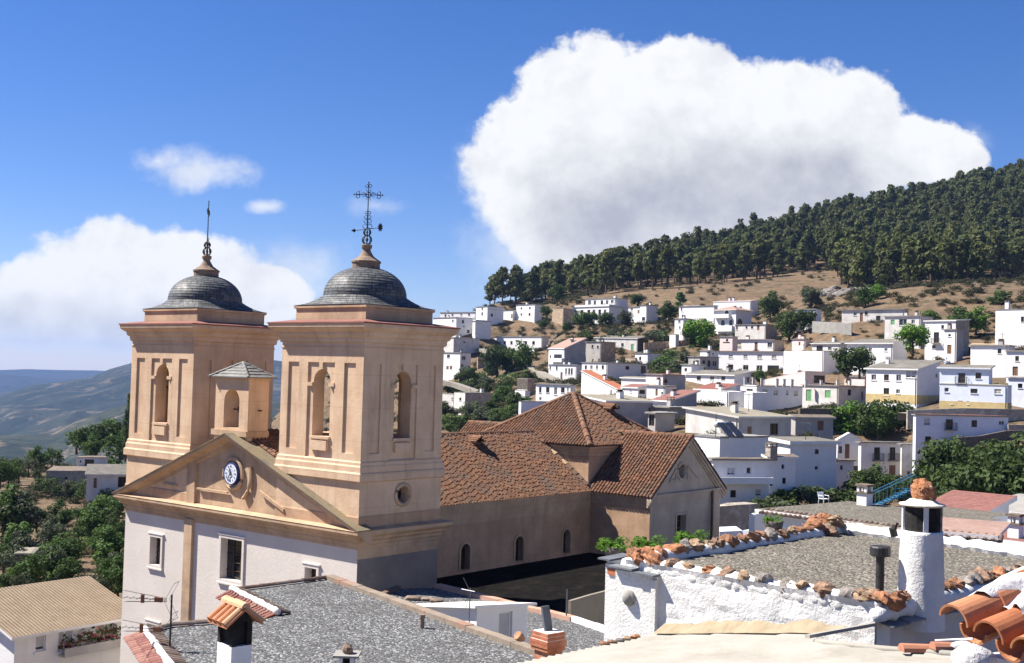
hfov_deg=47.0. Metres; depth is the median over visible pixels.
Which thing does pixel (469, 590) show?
tv antenna
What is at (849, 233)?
pine tree
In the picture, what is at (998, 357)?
house
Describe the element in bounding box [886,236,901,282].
pine tree
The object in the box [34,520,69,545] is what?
bush
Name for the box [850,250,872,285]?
pine tree
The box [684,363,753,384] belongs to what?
house
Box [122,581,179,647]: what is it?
tv antenna
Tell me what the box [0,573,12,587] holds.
bush
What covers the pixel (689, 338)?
tree
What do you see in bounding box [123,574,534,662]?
house
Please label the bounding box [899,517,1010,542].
house
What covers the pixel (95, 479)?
door
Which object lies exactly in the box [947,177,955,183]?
pine tree
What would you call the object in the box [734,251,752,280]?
pine tree
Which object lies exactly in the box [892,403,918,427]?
tree
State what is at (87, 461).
window
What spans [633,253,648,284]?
pine tree
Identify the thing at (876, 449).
window
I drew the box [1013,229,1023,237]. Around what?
pine tree
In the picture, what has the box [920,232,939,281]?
pine tree
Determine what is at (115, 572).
bush
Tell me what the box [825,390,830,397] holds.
window
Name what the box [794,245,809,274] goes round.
pine tree
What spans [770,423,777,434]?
window
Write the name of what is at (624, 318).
tree
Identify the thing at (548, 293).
pine tree
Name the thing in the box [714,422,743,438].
solar water heater
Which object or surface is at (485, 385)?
bush
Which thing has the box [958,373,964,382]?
window
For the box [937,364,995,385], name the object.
house
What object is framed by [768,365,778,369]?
window
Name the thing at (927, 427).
house
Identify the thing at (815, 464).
house
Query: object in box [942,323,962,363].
house
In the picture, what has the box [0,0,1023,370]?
sky
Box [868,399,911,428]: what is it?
tree
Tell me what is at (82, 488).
bush
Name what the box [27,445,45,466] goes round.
bush
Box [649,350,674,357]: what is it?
bush
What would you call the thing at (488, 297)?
pine tree
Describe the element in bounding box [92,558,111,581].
bush
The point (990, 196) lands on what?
pine wood
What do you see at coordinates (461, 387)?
path
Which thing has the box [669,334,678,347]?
hut
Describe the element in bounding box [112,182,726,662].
church
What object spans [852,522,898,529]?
house
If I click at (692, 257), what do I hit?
pine tree
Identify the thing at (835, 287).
rock
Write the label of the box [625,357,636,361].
stone hut
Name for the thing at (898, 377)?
window
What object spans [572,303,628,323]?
house
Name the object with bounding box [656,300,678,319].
tree
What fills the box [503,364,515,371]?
bush
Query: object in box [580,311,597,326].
tree
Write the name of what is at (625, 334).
bush
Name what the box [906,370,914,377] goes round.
window
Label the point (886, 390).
window
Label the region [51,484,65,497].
bush
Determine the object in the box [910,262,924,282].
pine tree
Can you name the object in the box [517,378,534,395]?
ruin
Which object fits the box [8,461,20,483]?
bush
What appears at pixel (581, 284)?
pine tree
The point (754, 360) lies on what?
house
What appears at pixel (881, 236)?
pine tree
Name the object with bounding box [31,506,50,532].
bush
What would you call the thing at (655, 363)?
bush
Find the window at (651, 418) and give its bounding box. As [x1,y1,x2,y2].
[649,415,653,425]
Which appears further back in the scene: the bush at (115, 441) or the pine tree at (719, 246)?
the pine tree at (719, 246)
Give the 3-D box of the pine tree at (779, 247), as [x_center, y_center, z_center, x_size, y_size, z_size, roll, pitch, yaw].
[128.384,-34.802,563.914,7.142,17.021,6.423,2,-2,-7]
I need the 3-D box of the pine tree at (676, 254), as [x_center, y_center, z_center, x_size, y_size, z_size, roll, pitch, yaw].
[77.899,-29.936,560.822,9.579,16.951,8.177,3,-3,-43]
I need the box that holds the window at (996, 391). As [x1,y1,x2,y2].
[994,389,1001,394]
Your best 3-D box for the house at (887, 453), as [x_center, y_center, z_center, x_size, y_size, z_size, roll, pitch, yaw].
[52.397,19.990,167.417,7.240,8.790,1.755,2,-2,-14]
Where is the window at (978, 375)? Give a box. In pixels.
[976,373,980,378]
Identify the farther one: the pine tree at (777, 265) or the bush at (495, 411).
the pine tree at (777, 265)
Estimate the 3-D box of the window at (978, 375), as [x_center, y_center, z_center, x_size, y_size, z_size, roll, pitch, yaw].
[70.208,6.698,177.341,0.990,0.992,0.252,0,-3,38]
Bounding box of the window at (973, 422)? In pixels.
[971,420,977,427]
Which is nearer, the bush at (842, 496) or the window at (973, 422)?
the bush at (842, 496)
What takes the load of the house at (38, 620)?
on the terrain at (788, 287)
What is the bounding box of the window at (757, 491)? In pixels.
[754,489,762,496]
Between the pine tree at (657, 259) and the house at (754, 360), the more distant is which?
the pine tree at (657, 259)
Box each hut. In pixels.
[85,464,126,501]
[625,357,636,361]
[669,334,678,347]
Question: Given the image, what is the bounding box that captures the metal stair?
[873,473,915,506]
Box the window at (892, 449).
[890,447,894,459]
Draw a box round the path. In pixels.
[443,380,477,391]
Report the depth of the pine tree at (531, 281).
564.64 m
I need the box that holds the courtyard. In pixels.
[437,553,606,613]
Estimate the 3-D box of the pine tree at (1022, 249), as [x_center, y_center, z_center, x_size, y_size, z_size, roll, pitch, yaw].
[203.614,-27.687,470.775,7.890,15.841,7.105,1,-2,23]
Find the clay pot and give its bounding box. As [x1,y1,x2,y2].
[514,631,524,641]
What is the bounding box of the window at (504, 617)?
[499,611,510,636]
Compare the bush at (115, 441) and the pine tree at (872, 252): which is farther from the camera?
the pine tree at (872, 252)
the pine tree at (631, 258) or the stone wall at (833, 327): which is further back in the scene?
the pine tree at (631, 258)
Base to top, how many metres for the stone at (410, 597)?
0.192 m
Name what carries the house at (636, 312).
on the terrain at (788, 287)
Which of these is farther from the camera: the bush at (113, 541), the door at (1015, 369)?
the door at (1015, 369)
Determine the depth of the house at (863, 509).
41.80 m
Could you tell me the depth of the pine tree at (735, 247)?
568.78 m
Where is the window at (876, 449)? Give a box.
[874,447,879,459]
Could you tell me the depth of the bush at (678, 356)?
325.16 m
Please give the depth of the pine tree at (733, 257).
562.66 m
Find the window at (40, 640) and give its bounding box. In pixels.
[34,635,47,654]
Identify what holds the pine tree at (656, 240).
on the terrain at (788, 287)
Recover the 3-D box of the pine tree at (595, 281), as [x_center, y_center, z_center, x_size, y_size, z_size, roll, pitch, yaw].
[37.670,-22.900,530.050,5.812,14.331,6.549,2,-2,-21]
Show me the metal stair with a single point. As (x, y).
(900, 494)
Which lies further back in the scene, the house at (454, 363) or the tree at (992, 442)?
the house at (454, 363)
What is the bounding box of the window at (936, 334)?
[934,332,938,342]
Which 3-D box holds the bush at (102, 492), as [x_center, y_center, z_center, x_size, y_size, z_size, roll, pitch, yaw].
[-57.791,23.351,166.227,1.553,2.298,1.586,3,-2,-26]
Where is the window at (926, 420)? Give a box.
[924,418,930,425]
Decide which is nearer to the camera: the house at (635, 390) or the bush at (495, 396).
the house at (635, 390)
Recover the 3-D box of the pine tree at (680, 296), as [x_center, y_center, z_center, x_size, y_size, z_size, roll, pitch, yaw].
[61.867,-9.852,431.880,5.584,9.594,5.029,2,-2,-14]
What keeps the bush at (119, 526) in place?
on the terrain at (788, 287)
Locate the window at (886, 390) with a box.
[884,388,888,393]
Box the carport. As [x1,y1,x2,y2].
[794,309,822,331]
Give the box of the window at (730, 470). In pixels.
[726,467,735,475]
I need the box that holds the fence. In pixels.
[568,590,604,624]
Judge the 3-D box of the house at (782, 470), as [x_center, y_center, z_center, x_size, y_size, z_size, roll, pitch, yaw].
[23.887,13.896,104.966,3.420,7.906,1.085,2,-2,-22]
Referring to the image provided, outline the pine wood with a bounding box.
[496,158,1023,298]
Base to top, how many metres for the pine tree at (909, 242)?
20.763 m
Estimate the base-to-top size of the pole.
1.050 m
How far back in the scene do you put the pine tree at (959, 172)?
818.94 m
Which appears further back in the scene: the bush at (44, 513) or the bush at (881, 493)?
the bush at (44, 513)
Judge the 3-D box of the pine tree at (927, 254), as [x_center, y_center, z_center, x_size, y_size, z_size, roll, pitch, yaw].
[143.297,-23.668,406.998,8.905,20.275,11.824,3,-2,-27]
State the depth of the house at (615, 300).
466.07 m
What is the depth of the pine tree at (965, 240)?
475.90 m
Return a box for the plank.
[805,623,874,637]
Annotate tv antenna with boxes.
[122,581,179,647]
[462,577,474,622]
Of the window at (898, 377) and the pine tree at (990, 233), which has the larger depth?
the pine tree at (990, 233)
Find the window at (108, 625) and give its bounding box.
[96,623,112,642]
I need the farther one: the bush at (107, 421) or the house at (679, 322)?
the house at (679, 322)
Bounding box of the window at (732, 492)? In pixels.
[729,490,736,498]
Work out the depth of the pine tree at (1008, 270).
477.65 m
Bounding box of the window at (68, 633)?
[56,630,70,653]
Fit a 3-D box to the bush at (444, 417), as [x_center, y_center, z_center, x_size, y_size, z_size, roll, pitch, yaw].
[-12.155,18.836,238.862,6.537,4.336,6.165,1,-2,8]
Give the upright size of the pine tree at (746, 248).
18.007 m
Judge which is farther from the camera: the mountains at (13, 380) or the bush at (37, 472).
the mountains at (13, 380)
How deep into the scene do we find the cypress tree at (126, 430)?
199.63 m
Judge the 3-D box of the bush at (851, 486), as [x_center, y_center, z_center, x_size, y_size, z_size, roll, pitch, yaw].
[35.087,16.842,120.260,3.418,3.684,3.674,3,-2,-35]
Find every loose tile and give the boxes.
[898,643,930,652]
[929,641,954,650]
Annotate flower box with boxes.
[57,623,120,649]
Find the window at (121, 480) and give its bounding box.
[118,477,125,486]
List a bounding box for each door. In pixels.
[93,478,96,487]
[641,366,645,372]
[747,426,750,433]
[806,390,811,400]
[817,421,822,429]
[845,444,848,457]
[889,465,894,474]
[947,345,950,353]
[1013,367,1017,375]
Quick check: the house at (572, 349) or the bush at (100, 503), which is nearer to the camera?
the bush at (100, 503)
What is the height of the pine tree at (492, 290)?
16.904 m
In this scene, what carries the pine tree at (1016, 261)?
on the terrain at (788, 287)
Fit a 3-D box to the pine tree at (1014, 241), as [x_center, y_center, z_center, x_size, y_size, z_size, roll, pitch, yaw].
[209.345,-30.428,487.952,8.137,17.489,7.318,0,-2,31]
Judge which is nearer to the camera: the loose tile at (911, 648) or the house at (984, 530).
the loose tile at (911, 648)
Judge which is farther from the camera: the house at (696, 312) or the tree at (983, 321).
the house at (696, 312)
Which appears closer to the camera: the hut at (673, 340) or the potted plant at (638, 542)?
the potted plant at (638, 542)
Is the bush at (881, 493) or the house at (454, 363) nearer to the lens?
the bush at (881, 493)
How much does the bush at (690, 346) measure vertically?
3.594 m
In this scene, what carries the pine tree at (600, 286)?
on the terrain at (788, 287)
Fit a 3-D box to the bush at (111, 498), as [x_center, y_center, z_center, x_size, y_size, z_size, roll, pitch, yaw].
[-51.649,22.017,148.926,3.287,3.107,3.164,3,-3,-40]
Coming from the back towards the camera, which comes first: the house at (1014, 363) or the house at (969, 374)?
the house at (1014, 363)
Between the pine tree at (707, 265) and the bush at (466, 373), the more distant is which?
the pine tree at (707, 265)
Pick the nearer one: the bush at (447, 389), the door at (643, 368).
the door at (643, 368)
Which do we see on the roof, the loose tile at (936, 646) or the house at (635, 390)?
the loose tile at (936, 646)
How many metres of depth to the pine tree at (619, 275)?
518.40 m
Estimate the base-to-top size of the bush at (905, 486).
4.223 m
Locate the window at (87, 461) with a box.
[85,459,93,465]
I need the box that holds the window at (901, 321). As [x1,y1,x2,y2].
[898,319,906,325]
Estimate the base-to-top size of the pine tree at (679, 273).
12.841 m
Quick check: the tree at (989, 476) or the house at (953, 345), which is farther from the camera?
the house at (953, 345)
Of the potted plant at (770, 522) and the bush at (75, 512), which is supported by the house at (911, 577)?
the potted plant at (770, 522)
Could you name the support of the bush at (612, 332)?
on the terrain at (788, 287)
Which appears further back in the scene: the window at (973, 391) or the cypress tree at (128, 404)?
the cypress tree at (128, 404)
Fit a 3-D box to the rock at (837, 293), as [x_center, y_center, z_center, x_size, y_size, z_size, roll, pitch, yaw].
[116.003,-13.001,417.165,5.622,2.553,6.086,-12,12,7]
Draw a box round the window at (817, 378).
[814,375,824,382]
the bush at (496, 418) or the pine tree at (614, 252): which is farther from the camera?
the pine tree at (614, 252)
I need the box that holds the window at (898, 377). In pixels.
[895,375,900,381]
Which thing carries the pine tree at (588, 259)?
on the terrain at (788, 287)
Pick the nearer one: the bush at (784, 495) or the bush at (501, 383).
the bush at (784, 495)
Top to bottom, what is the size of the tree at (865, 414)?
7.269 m
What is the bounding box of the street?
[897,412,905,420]
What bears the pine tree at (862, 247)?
on the terrain at (788, 287)
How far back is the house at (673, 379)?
224.01 m
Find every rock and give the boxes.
[826,289,839,296]
[829,285,840,288]
[832,291,842,296]
[845,288,855,292]
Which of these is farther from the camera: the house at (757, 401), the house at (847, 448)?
the house at (757, 401)
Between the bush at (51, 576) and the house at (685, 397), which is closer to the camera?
the bush at (51, 576)
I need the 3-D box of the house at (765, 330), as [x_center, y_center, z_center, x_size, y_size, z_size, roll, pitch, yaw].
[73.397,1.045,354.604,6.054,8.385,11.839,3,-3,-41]
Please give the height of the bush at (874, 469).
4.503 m
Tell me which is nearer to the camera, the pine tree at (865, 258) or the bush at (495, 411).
the bush at (495, 411)
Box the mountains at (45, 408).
[0,360,328,434]
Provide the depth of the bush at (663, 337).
383.06 m
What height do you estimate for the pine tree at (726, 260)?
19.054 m
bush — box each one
[0,457,15,488]
[0,483,32,539]
[0,489,42,536]
[0,537,15,554]
[0,551,20,576]
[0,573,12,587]
[3,521,33,542]
[3,544,26,566]
[6,561,29,580]
[7,528,41,553]
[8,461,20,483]
[9,457,22,469]
[9,571,34,585]
[12,553,47,582]
[16,464,26,483]
[20,456,39,476]
[23,550,59,581]
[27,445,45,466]
[30,468,42,478]
[31,474,50,493]
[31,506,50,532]
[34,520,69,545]
[37,541,53,559]
[37,544,67,580]
[38,453,53,466]
[38,513,60,531]
[39,477,62,497]
[42,536,82,563]
[45,447,64,467]
[46,499,67,513]
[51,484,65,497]
[53,530,90,558]
[53,556,87,579]
[55,508,72,526]
[62,480,78,499]
[64,430,82,454]
[66,485,84,498]
[68,526,87,543]
[71,479,85,501]
[71,508,86,525]
[72,423,99,454]
[76,506,108,536]
[79,495,118,518]
[80,434,103,455]
[84,527,105,555]
[86,524,124,560]
[92,423,109,450]
[92,494,114,507]
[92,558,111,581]
[94,574,111,589]
[97,489,108,498]
[99,418,123,447]
[99,509,118,525]
[100,433,126,462]
[100,553,123,596]
[104,419,124,451]
[104,488,113,496]
[106,499,125,520]
[107,516,124,536]
[107,548,123,565]
[108,457,122,463]
[442,400,454,414]
[442,413,467,431]
[443,386,457,393]
[444,415,467,431]
[448,408,459,415]
[453,373,463,381]
[456,366,478,380]
[458,402,478,418]
[461,401,484,410]
[463,378,480,387]
[470,406,492,420]
[473,371,486,382]
[475,381,492,392]
[477,376,496,385]
[483,399,501,409]
[485,407,501,418]
[488,414,509,421]
[492,392,501,403]
[494,385,509,396]
[496,372,517,385]
[496,378,511,387]
[498,393,508,401]
[499,403,518,415]
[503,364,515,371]
[503,392,522,406]
[506,409,518,417]
[516,396,530,400]
[517,369,537,378]
[553,339,563,344]
[575,330,594,340]
[605,328,621,335]
[617,332,634,336]
[642,329,666,341]
[647,358,668,369]
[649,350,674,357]
[651,355,676,366]
[651,367,673,373]
[652,330,669,341]
[654,359,687,370]
[659,349,680,355]
[667,351,689,362]
[680,344,696,349]
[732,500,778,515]
[749,495,789,506]
[749,497,782,507]
[767,489,803,505]
[774,486,825,503]
[796,485,829,503]
[807,485,840,502]
[820,487,851,501]
[835,478,869,501]
[845,469,883,490]
[851,462,886,478]
[861,482,893,503]
[874,473,895,486]
[882,474,905,494]
[889,473,918,501]
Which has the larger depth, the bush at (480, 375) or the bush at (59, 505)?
the bush at (480, 375)
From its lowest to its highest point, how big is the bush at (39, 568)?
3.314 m
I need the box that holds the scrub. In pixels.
[0,264,1023,564]
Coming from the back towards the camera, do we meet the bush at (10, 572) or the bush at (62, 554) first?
the bush at (62, 554)
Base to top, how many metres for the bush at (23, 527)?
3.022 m
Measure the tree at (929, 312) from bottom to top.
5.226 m
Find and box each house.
[0,576,121,662]
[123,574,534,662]
[382,583,603,653]
[433,315,472,336]
[439,310,475,319]
[443,349,470,380]
[444,334,479,352]
[454,383,491,414]
[472,320,490,338]
[476,302,504,324]
[491,335,548,351]
[503,310,515,320]
[515,390,529,397]
[516,302,541,322]
[518,401,545,414]
[534,383,574,401]
[548,337,586,367]
[548,361,581,379]
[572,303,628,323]
[581,359,648,378]
[581,370,620,394]
[582,389,655,427]
[585,295,627,305]
[586,335,616,361]
[593,334,647,351]
[619,376,645,388]
[620,384,648,397]
[621,478,1023,652]
[628,306,639,322]
[635,348,659,363]
[639,302,657,323]
[645,374,678,398]
[645,411,677,431]
[646,368,686,390]
[650,389,700,405]
[651,397,685,423]
[674,315,691,339]
[679,305,717,323]
[680,355,707,375]
[682,394,794,435]
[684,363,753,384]
[687,352,720,369]
[693,382,739,391]
[694,414,769,460]
[697,385,743,407]
[699,342,718,356]
[707,457,773,503]
[712,306,754,334]
[713,295,757,315]
[718,351,783,371]
[719,329,737,350]
[735,320,776,338]
[736,384,802,409]
[738,335,783,350]
[740,385,758,392]
[744,392,767,411]
[755,483,1000,529]
[761,443,799,506]
[763,365,824,386]
[768,425,840,492]
[783,351,838,373]
[788,414,835,439]
[792,331,812,350]
[801,379,865,407]
[810,336,849,351]
[835,432,861,465]
[836,459,856,490]
[841,309,908,322]
[844,339,906,374]
[844,372,865,385]
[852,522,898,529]
[855,441,904,475]
[863,357,943,408]
[883,310,934,348]
[897,443,912,480]
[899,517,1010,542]
[911,414,1009,472]
[923,310,970,359]
[936,490,1016,512]
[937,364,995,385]
[939,378,1011,408]
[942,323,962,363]
[943,507,1007,521]
[968,344,991,364]
[989,333,1017,377]
[995,300,1023,347]
[1002,513,1023,546]
[1005,350,1023,382]
[1006,377,1023,407]
[1009,493,1023,513]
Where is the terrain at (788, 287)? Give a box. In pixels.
[0,209,1023,598]
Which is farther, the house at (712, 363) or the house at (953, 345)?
the house at (712, 363)
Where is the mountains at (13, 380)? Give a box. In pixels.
[0,369,103,394]
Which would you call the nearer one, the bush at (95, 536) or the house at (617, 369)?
the bush at (95, 536)
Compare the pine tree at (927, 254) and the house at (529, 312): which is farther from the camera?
the house at (529, 312)
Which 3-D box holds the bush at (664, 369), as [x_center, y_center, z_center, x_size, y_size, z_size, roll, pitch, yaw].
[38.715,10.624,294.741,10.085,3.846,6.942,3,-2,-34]
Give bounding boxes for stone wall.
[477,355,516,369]
[643,340,689,352]
[719,526,748,537]
[720,502,757,530]
[749,512,764,531]
[798,408,838,426]
[812,321,851,334]
[906,408,1023,428]
[956,430,1023,448]
[1007,425,1023,429]
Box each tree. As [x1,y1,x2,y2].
[121,393,129,458]
[121,409,129,461]
[479,343,512,376]
[484,282,496,304]
[488,274,503,303]
[491,266,510,303]
[504,339,537,369]
[506,264,523,304]
[508,267,525,299]
[523,271,542,303]
[538,318,551,329]
[539,273,551,299]
[539,305,552,317]
[546,280,557,300]
[548,261,565,286]
[549,282,565,304]
[561,270,568,295]
[561,321,574,330]
[565,268,581,295]
[565,274,580,294]
[571,311,587,326]
[579,254,593,291]
[579,269,588,291]
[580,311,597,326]
[583,264,598,293]
[591,257,600,269]
[591,265,601,292]
[596,251,615,293]
[596,277,604,291]
[596,312,615,325]
[606,247,623,290]
[613,266,625,290]
[616,309,633,324]
[618,246,629,288]
[618,257,631,288]
[624,255,634,287]
[624,258,632,286]
[629,293,646,306]
[630,253,645,288]
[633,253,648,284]
[642,247,663,288]
[648,258,659,286]
[653,238,659,243]
[654,248,661,285]
[656,244,678,288]
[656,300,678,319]
[657,251,674,276]
[673,245,683,281]
[674,251,680,283]
[674,261,686,285]
[675,292,686,307]
[680,319,700,343]
[681,255,693,283]
[683,318,715,346]
[684,253,693,281]
[691,251,710,283]
[692,258,704,284]
[700,255,712,282]
[706,244,717,279]
[710,252,722,283]
[716,241,731,281]
[718,244,734,282]
[721,256,732,281]
[725,244,734,278]
[730,243,739,277]
[733,244,754,279]
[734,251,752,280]
[748,212,758,223]
[750,235,764,278]
[750,236,770,278]
[751,369,767,384]
[758,290,785,322]
[764,240,772,274]
[767,249,780,276]
[768,254,785,276]
[773,242,787,272]
[773,310,798,341]
[786,249,798,269]
[792,309,817,333]
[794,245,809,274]
[797,233,819,267]
[799,229,816,270]
[799,286,822,308]
[819,232,831,267]
[824,405,845,433]
[825,227,843,256]
[827,224,845,261]
[828,242,847,284]
[829,347,869,382]
[834,399,862,432]
[837,248,852,285]
[842,229,858,242]
[844,401,886,435]
[847,233,862,248]
[848,241,874,286]
[848,257,867,290]
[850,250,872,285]
[851,346,875,378]
[854,284,878,304]
[860,229,877,250]
[860,405,897,439]
[867,247,876,284]
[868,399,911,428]
[869,284,885,299]
[872,247,887,285]
[874,237,888,261]
[874,262,889,284]
[876,234,886,250]
[876,263,895,286]
[881,244,902,285]
[886,184,895,190]
[886,235,893,245]
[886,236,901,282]
[891,223,906,236]
[892,323,930,356]
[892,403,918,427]
[895,232,908,242]
[897,235,920,283]
[897,247,918,282]
[899,245,920,281]
[907,181,916,193]
[910,234,938,282]
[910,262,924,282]
[910,437,960,490]
[911,233,920,239]
[913,181,924,197]
[919,309,941,319]
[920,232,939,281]
[923,435,966,465]
[930,461,994,494]
[933,244,944,281]
[936,236,958,279]
[936,486,951,496]
[940,440,999,490]
[946,226,963,273]
[946,305,979,329]
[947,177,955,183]
[947,239,969,279]
[952,446,1023,494]
[955,170,965,180]
[956,234,973,271]
[966,226,972,238]
[966,229,986,275]
[966,255,977,279]
[967,240,991,278]
[967,438,1021,468]
[969,225,986,241]
[969,305,991,333]
[975,448,1023,494]
[982,223,993,233]
[984,232,1012,277]
[985,289,1013,304]
[986,230,1001,244]
[986,246,992,276]
[992,257,1007,277]
[992,430,1023,475]
[1003,253,1011,276]
[1007,238,1023,262]
[1009,245,1023,277]
[1011,242,1023,277]
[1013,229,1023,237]
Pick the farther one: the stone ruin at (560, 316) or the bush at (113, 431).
the stone ruin at (560, 316)
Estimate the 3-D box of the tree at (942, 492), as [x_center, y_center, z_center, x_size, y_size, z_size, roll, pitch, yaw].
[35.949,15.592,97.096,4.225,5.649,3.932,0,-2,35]
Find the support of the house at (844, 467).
on the terrain at (788, 287)
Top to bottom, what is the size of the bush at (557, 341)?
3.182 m
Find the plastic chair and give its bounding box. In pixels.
[817,492,828,503]
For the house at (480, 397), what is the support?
on the terrain at (788, 287)
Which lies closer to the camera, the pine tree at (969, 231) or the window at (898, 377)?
the window at (898, 377)
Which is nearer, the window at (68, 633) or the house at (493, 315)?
the window at (68, 633)
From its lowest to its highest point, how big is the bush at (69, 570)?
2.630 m
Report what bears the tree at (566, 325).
on the terrain at (788, 287)
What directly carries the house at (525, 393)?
on the terrain at (788, 287)
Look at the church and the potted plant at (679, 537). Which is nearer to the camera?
the potted plant at (679, 537)
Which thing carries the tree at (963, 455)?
on the terrain at (788, 287)
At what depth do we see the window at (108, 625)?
55.21 m
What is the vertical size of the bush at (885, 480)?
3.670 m
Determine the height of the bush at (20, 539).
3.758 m
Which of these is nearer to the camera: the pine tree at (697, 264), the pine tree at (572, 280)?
the pine tree at (697, 264)
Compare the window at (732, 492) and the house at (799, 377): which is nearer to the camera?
the window at (732, 492)
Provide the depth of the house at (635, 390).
211.36 m
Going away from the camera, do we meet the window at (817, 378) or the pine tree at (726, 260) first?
the window at (817, 378)
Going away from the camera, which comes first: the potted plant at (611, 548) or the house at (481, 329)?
the potted plant at (611, 548)
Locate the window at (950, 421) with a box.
[946,419,952,428]
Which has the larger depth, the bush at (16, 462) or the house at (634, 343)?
the house at (634, 343)
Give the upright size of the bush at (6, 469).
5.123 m
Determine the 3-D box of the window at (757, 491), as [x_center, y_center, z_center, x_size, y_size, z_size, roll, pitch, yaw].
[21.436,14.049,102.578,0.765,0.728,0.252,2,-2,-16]
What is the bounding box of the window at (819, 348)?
[817,346,822,350]
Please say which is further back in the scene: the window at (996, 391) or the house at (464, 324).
the house at (464, 324)
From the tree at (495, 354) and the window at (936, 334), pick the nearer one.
the window at (936, 334)
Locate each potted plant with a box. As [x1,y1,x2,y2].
[596,536,629,562]
[629,535,666,547]
[672,529,709,543]
[762,515,783,529]
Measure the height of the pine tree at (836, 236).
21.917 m
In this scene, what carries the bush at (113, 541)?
on the terrain at (788, 287)
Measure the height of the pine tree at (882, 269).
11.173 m
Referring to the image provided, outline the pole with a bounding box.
[566,589,567,615]
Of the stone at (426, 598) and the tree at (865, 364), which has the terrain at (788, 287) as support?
the tree at (865, 364)
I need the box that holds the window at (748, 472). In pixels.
[746,467,751,474]
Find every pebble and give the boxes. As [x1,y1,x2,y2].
[600,641,609,644]
[607,639,616,643]
[615,638,624,641]
[623,636,632,640]
[631,634,640,638]
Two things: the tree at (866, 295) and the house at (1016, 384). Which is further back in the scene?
the tree at (866, 295)
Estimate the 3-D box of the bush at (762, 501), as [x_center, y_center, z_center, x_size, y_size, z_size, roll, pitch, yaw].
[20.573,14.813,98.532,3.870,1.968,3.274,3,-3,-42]
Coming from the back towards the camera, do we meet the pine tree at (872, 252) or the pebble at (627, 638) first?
the pine tree at (872, 252)
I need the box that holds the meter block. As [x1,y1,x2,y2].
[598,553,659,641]
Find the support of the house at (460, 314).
on the terrain at (788, 287)
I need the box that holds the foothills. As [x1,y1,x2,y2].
[0,401,280,465]
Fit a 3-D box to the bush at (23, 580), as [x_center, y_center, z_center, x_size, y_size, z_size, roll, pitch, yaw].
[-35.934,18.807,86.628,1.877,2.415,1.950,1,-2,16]
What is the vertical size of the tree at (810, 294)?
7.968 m
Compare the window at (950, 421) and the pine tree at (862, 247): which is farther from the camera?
the pine tree at (862, 247)
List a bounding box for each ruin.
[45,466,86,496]
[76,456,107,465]
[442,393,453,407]
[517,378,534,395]
[552,308,573,324]
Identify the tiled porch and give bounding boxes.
[935,566,1023,662]
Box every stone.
[404,595,420,599]
[421,597,433,600]
[429,598,443,602]
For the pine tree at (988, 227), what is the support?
on the terrain at (788, 287)
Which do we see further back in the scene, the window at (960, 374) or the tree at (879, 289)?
the tree at (879, 289)
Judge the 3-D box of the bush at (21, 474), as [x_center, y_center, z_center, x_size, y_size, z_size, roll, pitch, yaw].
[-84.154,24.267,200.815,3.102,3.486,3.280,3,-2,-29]
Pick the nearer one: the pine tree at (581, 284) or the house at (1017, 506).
the house at (1017, 506)
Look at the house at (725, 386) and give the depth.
215.54 m
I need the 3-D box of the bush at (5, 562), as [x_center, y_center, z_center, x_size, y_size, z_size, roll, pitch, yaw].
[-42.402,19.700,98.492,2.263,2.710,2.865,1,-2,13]
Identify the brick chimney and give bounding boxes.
[530,605,566,658]
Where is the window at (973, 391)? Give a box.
[970,389,977,393]
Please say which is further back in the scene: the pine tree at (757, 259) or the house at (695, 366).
the pine tree at (757, 259)
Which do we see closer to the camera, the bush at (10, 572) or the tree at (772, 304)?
the bush at (10, 572)
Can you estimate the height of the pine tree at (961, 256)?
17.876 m
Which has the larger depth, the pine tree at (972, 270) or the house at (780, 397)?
the pine tree at (972, 270)
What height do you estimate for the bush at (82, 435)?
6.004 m
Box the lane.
[476,348,568,383]
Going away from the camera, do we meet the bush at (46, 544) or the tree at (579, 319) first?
the bush at (46, 544)
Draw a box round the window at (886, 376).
[883,374,888,380]
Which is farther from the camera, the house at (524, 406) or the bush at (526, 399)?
the bush at (526, 399)
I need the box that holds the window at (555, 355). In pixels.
[554,354,561,357]
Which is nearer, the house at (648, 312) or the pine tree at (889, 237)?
the house at (648, 312)
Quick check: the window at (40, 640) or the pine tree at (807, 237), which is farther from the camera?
the pine tree at (807, 237)
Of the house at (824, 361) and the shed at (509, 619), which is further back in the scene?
the house at (824, 361)
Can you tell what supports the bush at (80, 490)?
on the terrain at (788, 287)
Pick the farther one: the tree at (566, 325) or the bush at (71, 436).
the tree at (566, 325)
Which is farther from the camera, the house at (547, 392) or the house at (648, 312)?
the house at (648, 312)
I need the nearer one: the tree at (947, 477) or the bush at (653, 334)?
the tree at (947, 477)
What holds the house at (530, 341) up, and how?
on the terrain at (788, 287)
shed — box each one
[14,547,39,579]
[417,601,536,642]
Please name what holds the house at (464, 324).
on the terrain at (788, 287)
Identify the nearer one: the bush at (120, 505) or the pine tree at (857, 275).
the bush at (120, 505)
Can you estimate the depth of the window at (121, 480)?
167.72 m

